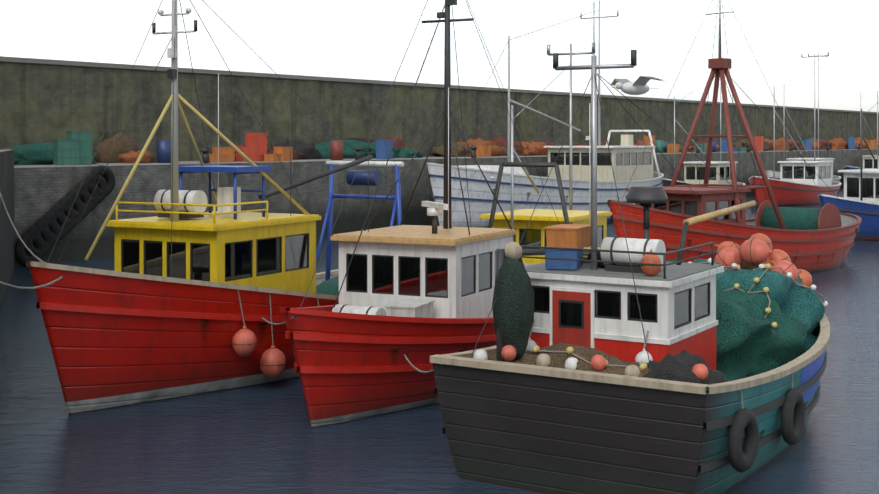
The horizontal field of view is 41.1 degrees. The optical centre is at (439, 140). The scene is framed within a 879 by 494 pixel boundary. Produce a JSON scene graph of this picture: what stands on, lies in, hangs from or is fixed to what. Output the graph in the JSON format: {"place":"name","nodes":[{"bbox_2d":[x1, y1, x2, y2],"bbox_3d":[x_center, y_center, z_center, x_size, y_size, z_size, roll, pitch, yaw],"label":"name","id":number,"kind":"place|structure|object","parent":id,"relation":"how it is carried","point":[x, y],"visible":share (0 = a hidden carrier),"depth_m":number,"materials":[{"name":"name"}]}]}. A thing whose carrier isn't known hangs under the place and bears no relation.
{"place":"outdoors","nodes":[
{"label":"outdoors","id":0,"kind":"place"},
{"bbox_2d":[0,149,13,302],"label":"quay wall","id":1,"kind":"structure","parent":0,"point":[6,227],"depth_m":32.48,"materials":[{"name":"stone"}]},
{"bbox_2d":[0,192,441,373],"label":"mooring lines","id":2,"kind":"object","parent":1,"relation":"on","point":[61,277],"visible":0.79,"depth_m":16.81,"materials":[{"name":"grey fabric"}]},
{"bbox_2d":[0,186,878,493],"bbox_3d":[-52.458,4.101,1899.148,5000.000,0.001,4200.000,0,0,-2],"label":"water","id":3,"kind":"structure","parent":0,"point":[264,438],"depth_m":16.16,"materials":[{"name":"blue liquid"}]},
{"bbox_2d":[27,0,403,414],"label":"fishing boat","id":4,"kind":"object","parent":3,"relation":"on","point":[185,296],"visible":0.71,"depth_m":18.99,"materials":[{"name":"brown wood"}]},
{"bbox_2d":[280,0,569,427],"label":"fishing boat","id":5,"kind":"object","parent":3,"relation":"on","point":[417,295],"visible":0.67,"depth_m":18.45,"materials":[{"name":"paint"}]},
{"bbox_2d":[426,0,663,227],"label":"fishing boat","id":6,"kind":"object","parent":3,"relation":"on","point":[626,155],"visible":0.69,"depth_m":55.12,"materials":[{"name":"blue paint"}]},
{"bbox_2d":[480,43,611,266],"bbox_3d":[2.761,1.101,28.249,3.469,7.000,9.950,0,0,28],"label":"fishing boat","id":7,"kind":"object","parent":3,"relation":"on","point":[535,231],"visible":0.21,"depth_m":27.10,"materials":[{"name":"paint"}]},
{"bbox_2d":[429,2,829,493],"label":"fishing boat","id":8,"kind":"object","parent":3,"relation":"on","point":[616,365],"visible":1,"depth_m":14.29,"materials":[{"name":"brown wood"}]},
{"bbox_2d":[662,69,745,186],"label":"grey boat","id":9,"kind":"object","parent":3,"relation":"on","point":[692,170],"visible":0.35,"depth_m":75.04,"materials":[{"name":"beige paint"}]},
{"bbox_2d":[607,0,861,272],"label":"fishing boat","id":10,"kind":"object","parent":3,"relation":"on","point":[811,240],"visible":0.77,"depth_m":35.24,"materials":[{"name":"wood"}]},
{"bbox_2d":[748,52,840,206],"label":"red boat","id":11,"kind":"object","parent":3,"relation":"on","point":[794,185],"visible":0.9,"depth_m":74.81,"materials":[{"name":"white paint"}]},
{"bbox_2d":[765,53,840,181],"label":"white boat","id":12,"kind":"object","parent":3,"relation":"on","point":[769,173],"visible":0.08,"depth_m":89.89,"materials":[{"name":"paint"}]},
{"bbox_2d":[818,107,878,240],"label":"blue boat","id":13,"kind":"object","parent":3,"relation":"on","point":[861,193],"visible":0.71,"depth_m":47.78,"materials":[{"name":"white paint"}]},
{"bbox_2d":[841,92,878,175],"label":"blue boat","id":14,"kind":"object","parent":3,"relation":"on","point":[869,162],"visible":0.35,"depth_m":105.01,"materials":[{"name":"white paint"}]},
{"bbox_2d":[876,91,878,168],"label":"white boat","id":15,"kind":"object","parent":3,"relation":"on","point":[877,157],"visible":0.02,"depth_m":90.20,"materials":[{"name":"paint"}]},
{"bbox_2d":[0,0,878,111],"label":"sky","id":16,"kind":"structure","parent":0,"point":[351,39],"materials":[{"name":"white"}]},
{"bbox_2d":[14,149,878,265],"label":"quay wall","id":17,"kind":"structure","parent":0,"point":[40,191],"depth_m":48.03,"materials":[{"name":"concrete"}]},
{"bbox_2d":[14,165,114,265],"bbox_3d":[-12.548,2.495,39.458,0.272,3.245,3.940,0,0,37],"label":"tire fender","id":18,"kind":"object","parent":17,"relation":"on","point":[37,232],"visible":0.94,"depth_m":39.27,"materials":[{"name":"black rubber"}]},
{"bbox_2d":[0,56,878,162],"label":"harbour wall","id":19,"kind":"structure","parent":17,"relation":"on","point":[45,100],"depth_m":56.84,"materials":[{"name":"concrete"}]},
{"bbox_2d":[1,132,878,164],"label":"fishing nets","id":20,"kind":"object","parent":17,"relation":"on","point":[127,150],"visible":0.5,"depth_m":57.39},
{"bbox_2d":[52,131,876,164],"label":"fish crates","id":21,"kind":"object","parent":17,"relation":"on","point":[75,148],"visible":0.79,"depth_m":49.21,"materials":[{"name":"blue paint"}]},
{"bbox_2d":[201,144,859,162],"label":"quay bollards","id":22,"kind":"object","parent":17,"relation":"on","point":[205,158],"visible":0.67,"depth_m":52.41,"materials":[{"name":"metal"}]},
{"bbox_2d":[611,76,665,94],"bbox_3d":[4.367,-1.191,26.022,1.134,0.391,1.942,0,0,4],"label":"seagull","id":23,"kind":"object","parent":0,"point":[638,86],"visible":1,"depth_m":25.84,"materials":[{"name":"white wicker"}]}
]}

